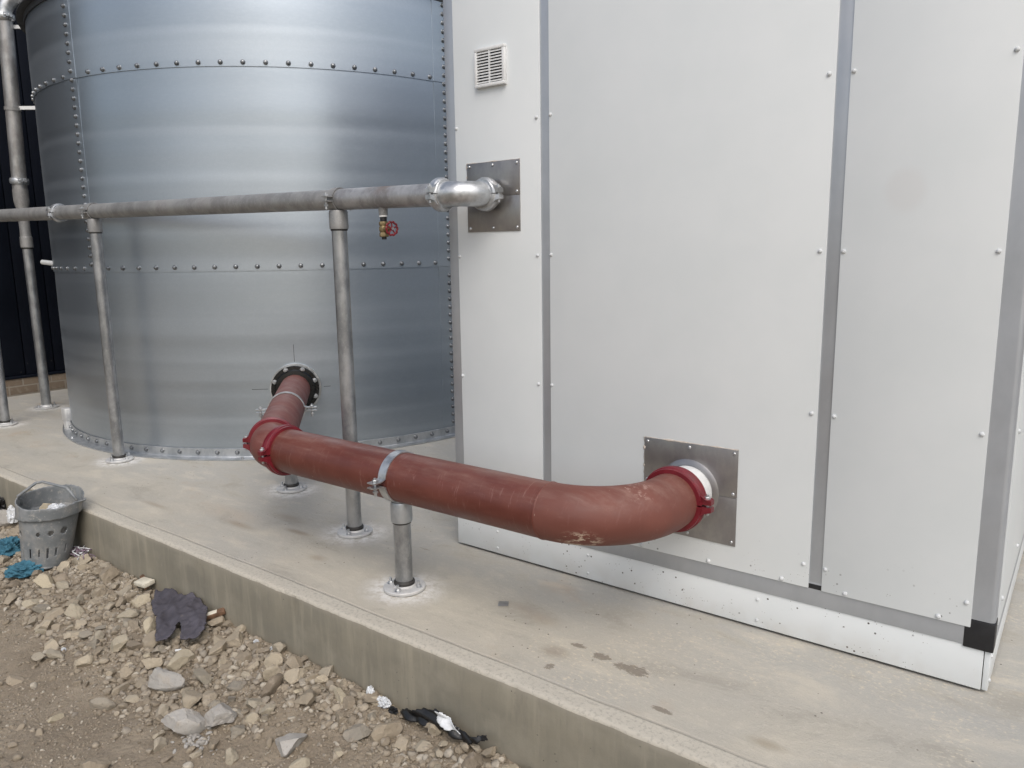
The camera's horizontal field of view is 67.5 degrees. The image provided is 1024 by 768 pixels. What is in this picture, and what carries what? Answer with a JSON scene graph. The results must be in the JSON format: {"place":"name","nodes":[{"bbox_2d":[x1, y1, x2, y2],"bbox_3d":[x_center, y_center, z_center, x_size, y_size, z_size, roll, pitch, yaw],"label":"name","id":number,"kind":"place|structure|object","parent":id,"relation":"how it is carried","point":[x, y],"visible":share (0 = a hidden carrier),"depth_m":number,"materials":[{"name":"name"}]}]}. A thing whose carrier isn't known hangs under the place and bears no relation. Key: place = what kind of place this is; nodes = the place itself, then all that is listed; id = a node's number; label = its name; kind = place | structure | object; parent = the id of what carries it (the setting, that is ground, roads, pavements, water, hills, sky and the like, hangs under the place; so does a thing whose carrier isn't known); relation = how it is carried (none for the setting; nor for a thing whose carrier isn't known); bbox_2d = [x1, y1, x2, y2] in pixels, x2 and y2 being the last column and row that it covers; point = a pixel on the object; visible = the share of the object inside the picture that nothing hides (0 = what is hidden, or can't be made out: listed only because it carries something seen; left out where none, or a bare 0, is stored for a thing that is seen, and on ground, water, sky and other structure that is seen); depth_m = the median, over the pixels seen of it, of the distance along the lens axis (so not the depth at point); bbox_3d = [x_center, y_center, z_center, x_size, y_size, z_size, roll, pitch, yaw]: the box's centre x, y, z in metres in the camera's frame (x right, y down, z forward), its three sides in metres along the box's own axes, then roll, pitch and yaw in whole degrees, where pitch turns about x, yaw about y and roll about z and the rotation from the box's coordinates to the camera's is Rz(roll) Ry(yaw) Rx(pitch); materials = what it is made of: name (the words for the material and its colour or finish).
{"place":"outdoors","nodes":[
{"label":"outdoors","id":0,"kind":"place"},
{"bbox_2d":[0,523,513,767],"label":"ground","id":1,"kind":"structure","parent":0,"point":[133,747],"depth_m":2.35,"materials":[{"name":"soil"}]},
{"bbox_2d":[0,509,12,526],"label":"stone","id":2,"kind":"object","parent":1,"relation":"on","point":[3,519],"visible":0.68,"depth_m":4.03,"materials":[{"name":"stone"}]},
{"bbox_2d":[0,536,20,555],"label":"plastic scrap","id":3,"kind":"object","parent":1,"relation":"on","point":[10,546],"visible":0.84,"depth_m":3.67,"materials":[{"name":"plastic"}]},
{"bbox_2d":[3,593,17,604],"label":"stone","id":4,"kind":"object","parent":1,"relation":"on","point":[10,598],"visible":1,"depth_m":3.20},
{"bbox_2d":[6,504,17,522],"bbox_3d":[-2.612,0.673,4.005,0.058,0.099,0.046,7,12,37],"label":"crumpled film","id":5,"kind":"object","parent":1,"relation":"on","point":[10,515],"visible":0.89,"depth_m":3.99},
{"bbox_2d":[4,581,19,588],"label":"stone","id":6,"kind":"object","parent":1,"relation":"on","point":[11,585],"visible":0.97,"depth_m":3.33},
{"bbox_2d":[6,675,24,685],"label":"stone","id":7,"kind":"object","parent":1,"relation":"on","point":[12,680],"visible":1,"depth_m":2.64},
{"bbox_2d":[4,560,43,577],"bbox_3d":[-2.194,0.825,3.454,0.162,0.063,0.105,-1,10,1],"label":"plastic scrap","id":8,"kind":"object","parent":1,"relation":"on","point":[23,568],"visible":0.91,"depth_m":3.42,"materials":[{"name":"plastic"}]},
{"bbox_2d":[21,598,41,607],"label":"stone","id":9,"kind":"object","parent":1,"relation":"on","point":[30,603],"visible":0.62,"depth_m":3.16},
{"bbox_2d":[0,6,67,396],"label":"clad building","id":10,"kind":"structure","parent":1,"relation":"on","point":[18,356],"depth_m":6.54,"materials":[{"name":"metal"}]},
{"bbox_2d":[31,652,45,661],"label":"stone","id":11,"kind":"object","parent":1,"relation":"on","point":[38,656],"visible":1,"depth_m":2.77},
{"bbox_2d":[32,604,50,612],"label":"stone","id":12,"kind":"object","parent":1,"relation":"on","point":[39,608],"visible":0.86,"depth_m":3.10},
{"bbox_2d":[33,573,54,587],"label":"stone","id":13,"kind":"object","parent":1,"relation":"on","point":[41,580],"visible":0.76,"depth_m":3.30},
{"bbox_2d":[34,619,53,630],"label":"stone","id":14,"kind":"object","parent":1,"relation":"on","point":[47,624],"visible":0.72,"depth_m":2.98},
{"bbox_2d":[15,480,85,569],"bbox_3d":[-2.116,0.641,3.530,0.286,0.380,0.274,7,12,37],"label":"bucket","id":15,"kind":"object","parent":1,"relation":"on","point":[47,536],"visible":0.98,"depth_m":3.47,"materials":[{"name":"grey plastic"}]},
{"bbox_2d":[44,638,58,649],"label":"stone","id":16,"kind":"object","parent":1,"relation":"on","point":[52,643],"visible":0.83,"depth_m":2.85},
{"bbox_2d":[43,607,64,620],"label":"stone","id":17,"kind":"object","parent":1,"relation":"on","point":[52,614],"visible":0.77,"depth_m":3.07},
{"bbox_2d":[46,648,64,658],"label":"stone","id":18,"kind":"object","parent":1,"relation":"on","point":[51,653],"visible":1,"depth_m":2.79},
{"bbox_2d":[47,713,64,722],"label":"stone","id":19,"kind":"object","parent":1,"relation":"on","point":[54,718],"visible":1,"depth_m":2.41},
{"bbox_2d":[52,573,67,583],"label":"stone","id":20,"kind":"object","parent":1,"relation":"on","point":[61,576],"visible":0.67,"depth_m":3.35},
{"bbox_2d":[56,581,68,588],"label":"stone","id":21,"kind":"object","parent":1,"relation":"on","point":[62,584],"visible":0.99,"depth_m":3.27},
{"bbox_2d":[56,561,69,571],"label":"stone","id":22,"kind":"object","parent":1,"relation":"on","point":[62,565],"visible":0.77,"depth_m":3.45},
{"bbox_2d":[64,630,80,639],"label":"stone","id":23,"kind":"object","parent":1,"relation":"on","point":[69,634],"visible":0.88,"depth_m":2.91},
{"bbox_2d":[64,602,84,618],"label":"stone","id":24,"kind":"object","parent":1,"relation":"on","point":[75,610],"visible":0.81,"depth_m":3.05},
{"bbox_2d":[74,620,86,629],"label":"stone","id":25,"kind":"object","parent":1,"relation":"on","point":[78,623],"visible":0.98,"depth_m":2.97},
{"bbox_2d":[72,553,91,565],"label":"stone","id":26,"kind":"object","parent":1,"relation":"on","point":[85,560],"visible":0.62,"depth_m":3.48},
{"bbox_2d":[70,546,95,559],"bbox_3d":[-2.014,0.780,3.571,0.257,0.039,0.125,7,12,37],"label":"tangled string","id":27,"kind":"object","parent":1,"relation":"on","point":[79,550],"visible":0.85,"depth_m":3.55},
{"bbox_2d":[74,654,93,666],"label":"stone","id":28,"kind":"object","parent":1,"relation":"on","point":[87,659],"visible":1,"depth_m":2.71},
{"bbox_2d":[75,587,92,594],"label":"stone","id":29,"kind":"object","parent":1,"relation":"on","point":[85,591],"visible":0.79,"depth_m":3.23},
{"bbox_2d":[79,631,92,638],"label":"stone","id":30,"kind":"object","parent":1,"relation":"on","point":[84,634],"visible":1,"depth_m":2.90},
{"bbox_2d":[86,597,102,606],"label":"stone","id":31,"kind":"object","parent":1,"relation":"on","point":[94,601],"visible":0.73,"depth_m":3.12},
{"bbox_2d":[79,757,111,767],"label":"stone","id":32,"kind":"object","parent":1,"relation":"on","point":[95,762],"visible":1,"depth_m":2.15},
{"bbox_2d":[92,630,104,639],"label":"stone","id":33,"kind":"object","parent":1,"relation":"on","point":[98,634],"visible":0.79,"depth_m":2.87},
{"bbox_2d":[91,587,106,598],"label":"stone","id":34,"kind":"object","parent":1,"relation":"on","point":[99,591],"visible":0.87,"depth_m":3.20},
{"bbox_2d":[89,697,115,710],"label":"stone","id":35,"kind":"object","parent":1,"relation":"on","point":[102,703],"visible":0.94,"depth_m":2.47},
{"bbox_2d":[99,566,118,584],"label":"stone","id":36,"kind":"object","parent":1,"relation":"on","point":[108,573],"visible":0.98,"depth_m":3.31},
{"bbox_2d":[110,634,128,651],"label":"stone","id":37,"kind":"object","parent":1,"relation":"on","point":[119,643],"visible":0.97,"depth_m":2.78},
{"bbox_2d":[111,682,129,694],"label":"stone","id":38,"kind":"object","parent":1,"relation":"on","point":[123,687],"visible":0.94,"depth_m":2.56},
{"bbox_2d":[117,585,131,595],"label":"stone","id":39,"kind":"object","parent":1,"relation":"on","point":[127,589],"visible":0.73,"depth_m":3.20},
{"bbox_2d":[120,666,133,679],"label":"stone","id":40,"kind":"object","parent":1,"relation":"on","point":[126,673],"visible":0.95,"depth_m":2.63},
{"bbox_2d":[116,608,138,619],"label":"stone","id":41,"kind":"object","parent":1,"relation":"on","point":[131,613],"visible":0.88,"depth_m":3.00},
{"bbox_2d":[124,694,139,702],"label":"stone","id":42,"kind":"object","parent":1,"relation":"on","point":[134,698],"visible":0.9,"depth_m":2.50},
{"bbox_2d":[128,619,138,628],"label":"stone","id":43,"kind":"object","parent":1,"relation":"on","point":[134,623],"visible":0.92,"depth_m":2.92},
{"bbox_2d":[126,640,142,649],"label":"stone","id":44,"kind":"object","parent":1,"relation":"on","point":[132,644],"visible":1,"depth_m":2.77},
{"bbox_2d":[130,593,150,608],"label":"stone","id":45,"kind":"object","parent":1,"relation":"on","point":[143,599],"visible":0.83,"depth_m":3.10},
{"bbox_2d":[134,577,154,587],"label":"stone","id":46,"kind":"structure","parent":1,"relation":"on","point":[143,582],"depth_m":3.21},
{"bbox_2d":[143,616,155,634],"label":"stone","id":47,"kind":"object","parent":1,"relation":"on","point":[149,623],"visible":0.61,"depth_m":2.88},
{"bbox_2d":[142,630,160,647],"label":"stone","id":48,"kind":"object","parent":1,"relation":"on","point":[149,640],"visible":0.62,"depth_m":2.79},
{"bbox_2d":[141,657,163,668],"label":"stone","id":49,"kind":"object","parent":1,"relation":"on","point":[150,663],"visible":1,"depth_m":2.66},
{"bbox_2d":[152,645,166,652],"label":"stone","id":50,"kind":"object","parent":1,"relation":"on","point":[159,648],"visible":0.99,"depth_m":2.75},
{"bbox_2d":[153,736,166,752],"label":"stone","id":51,"kind":"object","parent":1,"relation":"on","point":[160,742],"visible":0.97,"depth_m":2.25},
{"bbox_2d":[155,703,169,717],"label":"stone","id":52,"kind":"object","parent":1,"relation":"on","point":[162,709],"visible":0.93,"depth_m":2.42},
{"bbox_2d":[148,667,184,691],"bbox_3d":[-1.147,0.983,2.548,0.127,0.075,0.073,7,16,5],"label":"stone","id":53,"kind":"object","parent":1,"relation":"on","point":[161,679],"visible":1,"depth_m":2.53,"materials":[{"name":"stone"}]},
{"bbox_2d":[151,588,207,640],"bbox_3d":[-1.268,0.869,2.930,0.193,0.046,0.468,-6,11,-27],"label":"discarded cloth","id":54,"kind":"object","parent":1,"relation":"on","point":[172,608],"visible":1,"depth_m":2.89,"materials":[{"name":"grey fabric"}]},
{"bbox_2d":[166,649,195,670],"bbox_3d":[-1.147,0.962,2.666,0.071,0.054,0.094,0,10,5],"label":"stone","id":55,"kind":"object","parent":1,"relation":"on","point":[179,660],"visible":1,"depth_m":2.65,"materials":[{"name":"stone"}]},
{"bbox_2d":[161,708,205,735],"bbox_3d":[-1.002,1.035,2.332,0.139,0.089,0.081,-3,16,-2],"label":"stone","id":56,"kind":"object","parent":1,"relation":"on","point":[185,721],"visible":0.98,"depth_m":2.31,"materials":[{"name":"stone"}]},
{"bbox_2d":[182,689,201,708],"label":"stone","id":57,"kind":"object","parent":1,"relation":"on","point":[190,698],"visible":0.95,"depth_m":2.44,"materials":[{"name":"stone"}]},
{"bbox_2d":[171,726,217,757],"bbox_3d":[-0.955,1.064,2.292,0.119,0.024,0.197,-6,11,-29],"label":"grey grit","id":58,"kind":"object","parent":1,"relation":"on","point":[191,738],"visible":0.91,"depth_m":2.28,"materials":[{"name":"gravel"}]},
{"bbox_2d":[189,749,202,758],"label":"stone","id":59,"kind":"object","parent":1,"relation":"on","point":[197,754],"visible":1,"depth_m":2.22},
{"bbox_2d":[193,667,212,684],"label":"stone","id":60,"kind":"object","parent":1,"relation":"on","point":[202,675],"visible":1,"depth_m":2.56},
{"bbox_2d":[201,690,218,701],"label":"stone","id":61,"kind":"object","parent":1,"relation":"on","point":[211,695],"visible":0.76,"depth_m":2.47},
{"bbox_2d":[208,738,219,749],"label":"stone","id":62,"kind":"object","parent":1,"relation":"on","point":[213,743],"visible":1,"depth_m":2.25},
{"bbox_2d":[206,607,225,619],"bbox_3d":[-1.131,0.875,2.923,0.078,0.020,0.026,-17,27,-8],"label":"wood offcut","id":63,"kind":"object","parent":1,"relation":"on","point":[215,613],"visible":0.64,"depth_m":2.91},
{"bbox_2d":[207,616,224,625],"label":"stone","id":64,"kind":"object","parent":1,"relation":"on","point":[218,621],"visible":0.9,"depth_m":2.90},
{"bbox_2d":[209,640,226,655],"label":"stone","id":65,"kind":"object","parent":1,"relation":"on","point":[218,648],"visible":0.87,"depth_m":2.70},
{"bbox_2d":[204,702,236,726],"bbox_3d":[-0.893,1.020,2.361,0.080,0.068,0.100,6,12,35],"label":"stone","id":66,"kind":"object","parent":1,"relation":"on","point":[220,713],"visible":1,"depth_m":2.34,"materials":[{"name":"stone"}]},
{"bbox_2d":[225,747,238,764],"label":"stone","id":67,"kind":"object","parent":1,"relation":"on","point":[231,756],"visible":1,"depth_m":2.19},
{"bbox_2d":[225,631,244,647],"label":"stone","id":68,"kind":"object","parent":1,"relation":"on","point":[234,639],"visible":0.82,"depth_m":2.76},
{"bbox_2d":[227,680,243,690],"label":"stone","id":69,"kind":"object","parent":1,"relation":"on","point":[234,685],"visible":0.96,"depth_m":2.51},
{"bbox_2d":[230,724,245,739],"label":"stone","id":70,"kind":"object","parent":1,"relation":"on","point":[237,730],"visible":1,"depth_m":2.30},
{"bbox_2d":[235,652,252,663],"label":"stone","id":71,"kind":"object","parent":1,"relation":"on","point":[243,656],"visible":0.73,"depth_m":2.66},
{"bbox_2d":[0,522,502,767],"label":"grit","id":72,"kind":"object","parent":1,"relation":"on","point":[139,719],"visible":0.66,"depth_m":2.40,"materials":[{"name":"gravel"}]},
{"bbox_2d":[245,712,259,725],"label":"stone","id":73,"kind":"object","parent":1,"relation":"on","point":[252,717],"visible":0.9,"depth_m":2.34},
{"bbox_2d":[245,698,263,708],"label":"stone","id":74,"kind":"object","parent":1,"relation":"on","point":[254,703],"visible":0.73,"depth_m":2.41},
{"bbox_2d":[248,643,262,650],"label":"stone","id":75,"kind":"object","parent":1,"relation":"on","point":[252,646],"visible":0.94,"depth_m":2.73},
{"bbox_2d":[258,703,275,714],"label":"stone","id":76,"kind":"object","parent":1,"relation":"on","point":[268,708],"visible":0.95,"depth_m":2.37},
{"bbox_2d":[260,673,282,697],"bbox_3d":[-0.777,0.982,2.486,0.038,0.064,0.101,24,27,11],"label":"stone","id":77,"kind":"object","parent":1,"relation":"on","point":[273,684],"visible":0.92,"depth_m":2.47,"materials":[{"name":"stone"}]},
{"bbox_2d":[263,664,281,680],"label":"stone","id":78,"kind":"object","parent":1,"relation":"on","point":[269,672],"visible":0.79,"depth_m":2.54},
{"bbox_2d":[263,652,282,668],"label":"stone","id":79,"kind":"object","parent":1,"relation":"on","point":[274,658],"visible":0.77,"depth_m":2.60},
{"bbox_2d":[272,642,286,652],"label":"stone","id":80,"kind":"object","parent":1,"relation":"on","point":[279,647],"visible":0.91,"depth_m":2.69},
{"bbox_2d":[275,733,307,756],"bbox_3d":[-0.638,1.052,2.247,0.088,0.058,0.080,-8,12,-34],"label":"stone","id":81,"kind":"object","parent":1,"relation":"on","point":[287,744],"visible":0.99,"depth_m":2.22,"materials":[{"name":"stone"}]},
{"bbox_2d":[285,655,303,668],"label":"stone","id":82,"kind":"object","parent":1,"relation":"on","point":[293,661],"visible":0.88,"depth_m":2.60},
{"bbox_2d":[283,668,307,683],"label":"stone","id":83,"kind":"object","parent":1,"relation":"on","point":[292,676],"visible":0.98,"depth_m":2.52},
{"bbox_2d":[289,757,309,767],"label":"stone","id":84,"kind":"object","parent":1,"relation":"on","point":[301,762],"visible":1,"depth_m":2.15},
{"bbox_2d":[294,689,314,703],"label":"stone","id":85,"kind":"object","parent":1,"relation":"on","point":[307,696],"visible":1,"depth_m":2.39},
{"bbox_2d":[314,674,328,683],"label":"stone","id":86,"kind":"object","parent":1,"relation":"on","point":[322,678],"visible":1,"depth_m":2.49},
{"bbox_2d":[318,665,333,676],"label":"stone","id":87,"kind":"object","parent":1,"relation":"on","point":[327,671],"visible":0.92,"depth_m":2.54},
{"bbox_2d":[334,687,345,703],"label":"stone","id":88,"kind":"object","parent":1,"relation":"on","point":[339,694],"visible":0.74,"depth_m":2.41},
{"bbox_2d":[343,696,354,709],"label":"stone","id":89,"kind":"object","parent":1,"relation":"on","point":[348,702],"visible":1,"depth_m":2.37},
{"bbox_2d":[342,723,370,741],"bbox_3d":[-0.460,1.029,2.260,0.078,0.037,0.054,4,11,25],"label":"stone","id":90,"kind":"object","parent":1,"relation":"on","point":[359,731],"visible":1,"depth_m":2.26,"materials":[{"name":"stone"}]},
{"bbox_2d":[361,690,379,702],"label":"stone","id":91,"kind":"object","parent":1,"relation":"on","point":[366,698],"visible":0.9,"depth_m":2.39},
{"bbox_2d":[377,696,391,707],"bbox_3d":[-0.399,0.984,2.381,0.060,0.030,0.033,7,12,37],"label":"crumpled film","id":92,"kind":"object","parent":1,"relation":"on","point":[384,702],"visible":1,"depth_m":2.37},
{"bbox_2d":[370,720,402,742],"bbox_3d":[-0.367,1.017,2.244,0.096,0.061,0.036,-13,9,-28],"label":"stone","id":93,"kind":"object","parent":1,"relation":"on","point":[391,730],"visible":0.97,"depth_m":2.23,"materials":[{"name":"stone"}]},
{"bbox_2d":[393,736,411,751],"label":"stone","id":94,"kind":"object","parent":1,"relation":"on","point":[402,742],"visible":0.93,"depth_m":2.19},
{"bbox_2d":[414,739,430,751],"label":"stone","id":95,"kind":"object","parent":1,"relation":"on","point":[420,745],"visible":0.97,"depth_m":2.19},
{"bbox_2d":[428,723,442,735],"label":"stone","id":96,"kind":"object","parent":1,"relation":"on","point":[433,730],"visible":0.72,"depth_m":2.23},
{"bbox_2d":[400,707,487,744],"bbox_3d":[-0.206,0.987,2.221,0.335,0.065,0.030,7,12,37],"label":"plastic film","id":97,"kind":"object","parent":1,"relation":"on","point":[423,716],"visible":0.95,"depth_m":2.24,"materials":[{"name":"plastic"}]},
{"bbox_2d":[434,711,460,734],"bbox_3d":[-0.183,0.966,2.187,0.104,0.039,0.023,7,12,37],"label":"plastic film","id":98,"kind":"object","parent":97,"relation":"on","point":[444,721],"visible":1,"depth_m":2.19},
{"bbox_2d":[461,752,482,767],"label":"stone","id":99,"kind":"object","parent":1,"relation":"on","point":[472,760],"visible":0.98,"depth_m":2.09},
{"bbox_2d":[481,746,495,757],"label":"stone","id":100,"kind":"object","parent":1,"relation":"on","point":[489,752],"visible":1,"depth_m":2.13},
{"bbox_2d":[0,389,1023,767],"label":"concrete slab","id":101,"kind":"structure","parent":1,"relation":"on","point":[546,667],"depth_m":2.36,"materials":[{"name":"concrete"}]},
{"bbox_2d":[0,345,17,426],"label":"pipe support","id":102,"kind":"object","parent":101,"relation":"on","point":[5,420],"visible":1,"depth_m":5.35,"materials":[{"name":"metal"}]},
{"bbox_2d":[0,177,502,221],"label":"galvanised pipe","id":103,"kind":"object","parent":102,"relation":"on","point":[440,194],"visible":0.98,"depth_m":3.07,"materials":[{"name":"metal"}]},
{"bbox_2d":[378,207,397,239],"bbox_3d":[-0.465,-0.594,2.820,0.080,0.121,0.057,7,12,37],"label":"drain valve","id":104,"kind":"object","parent":103,"relation":"attached to","point":[385,229],"visible":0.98,"depth_m":2.82,"materials":[{"name":"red metal"}]},
{"bbox_2d":[0,0,58,409],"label":"riser pipe","id":105,"kind":"object","parent":101,"relation":"on","point":[19,181],"visible":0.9,"depth_m":5.65,"materials":[{"name":"metal"}]},
{"bbox_2d":[78,203,133,463],"bbox_3d":[-2.263,-0.273,4.279,0.146,1.442,0.148,7,12,37],"label":"pipe support","id":106,"kind":"object","parent":101,"relation":"on","point":[95,231],"visible":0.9,"depth_m":4.26,"materials":[{"name":"metal"}]},
{"bbox_2d":[16,0,454,460],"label":"water tank","id":107,"kind":"object","parent":101,"relation":"on","point":[219,322],"visible":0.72,"depth_m":4.31,"materials":[{"name":"metal"}]},
{"bbox_2d":[255,391,316,493],"bbox_3d":[-1.098,0.281,3.768,0.271,0.491,0.146,2,10,13],"label":"pipe support","id":108,"kind":"object","parent":101,"relation":"on","point":[291,484],"visible":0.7,"depth_m":3.77,"materials":[{"name":"metal"}]},
{"bbox_2d":[321,187,372,538],"bbox_3d":[-0.666,-0.070,3.084,0.146,1.401,0.148,7,12,37],"label":"pipe support","id":109,"kind":"object","parent":101,"relation":"on","point":[355,527],"visible":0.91,"depth_m":3.05,"materials":[{"name":"metal"}]},
{"bbox_2d":[367,450,425,596],"bbox_3d":[-0.377,0.467,2.623,0.146,0.491,0.262,1,10,13],"label":"pipe support","id":110,"kind":"object","parent":101,"relation":"on","point":[404,582],"visible":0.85,"depth_m":2.61,"materials":[{"name":"metal"}]},
{"bbox_2d":[242,366,718,545],"bbox_3d":[-0.587,0.227,3.111,0.861,0.262,2.857,-9,13,-39],"label":"red pipe","id":111,"kind":"object","parent":110,"relation":"on","point":[670,498],"visible":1,"depth_m":2.32,"materials":[{"name":"metal"}]},
{"bbox_2d":[443,0,1023,690],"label":"white cabin","id":112,"kind":"object","parent":101,"relation":"on","point":[761,262],"visible":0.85,"depth_m":2.18,"materials":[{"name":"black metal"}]},
{"bbox_2d":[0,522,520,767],"bbox_3d":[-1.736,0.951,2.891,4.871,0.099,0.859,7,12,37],"label":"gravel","id":113,"kind":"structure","parent":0,"point":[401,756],"depth_m":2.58,"materials":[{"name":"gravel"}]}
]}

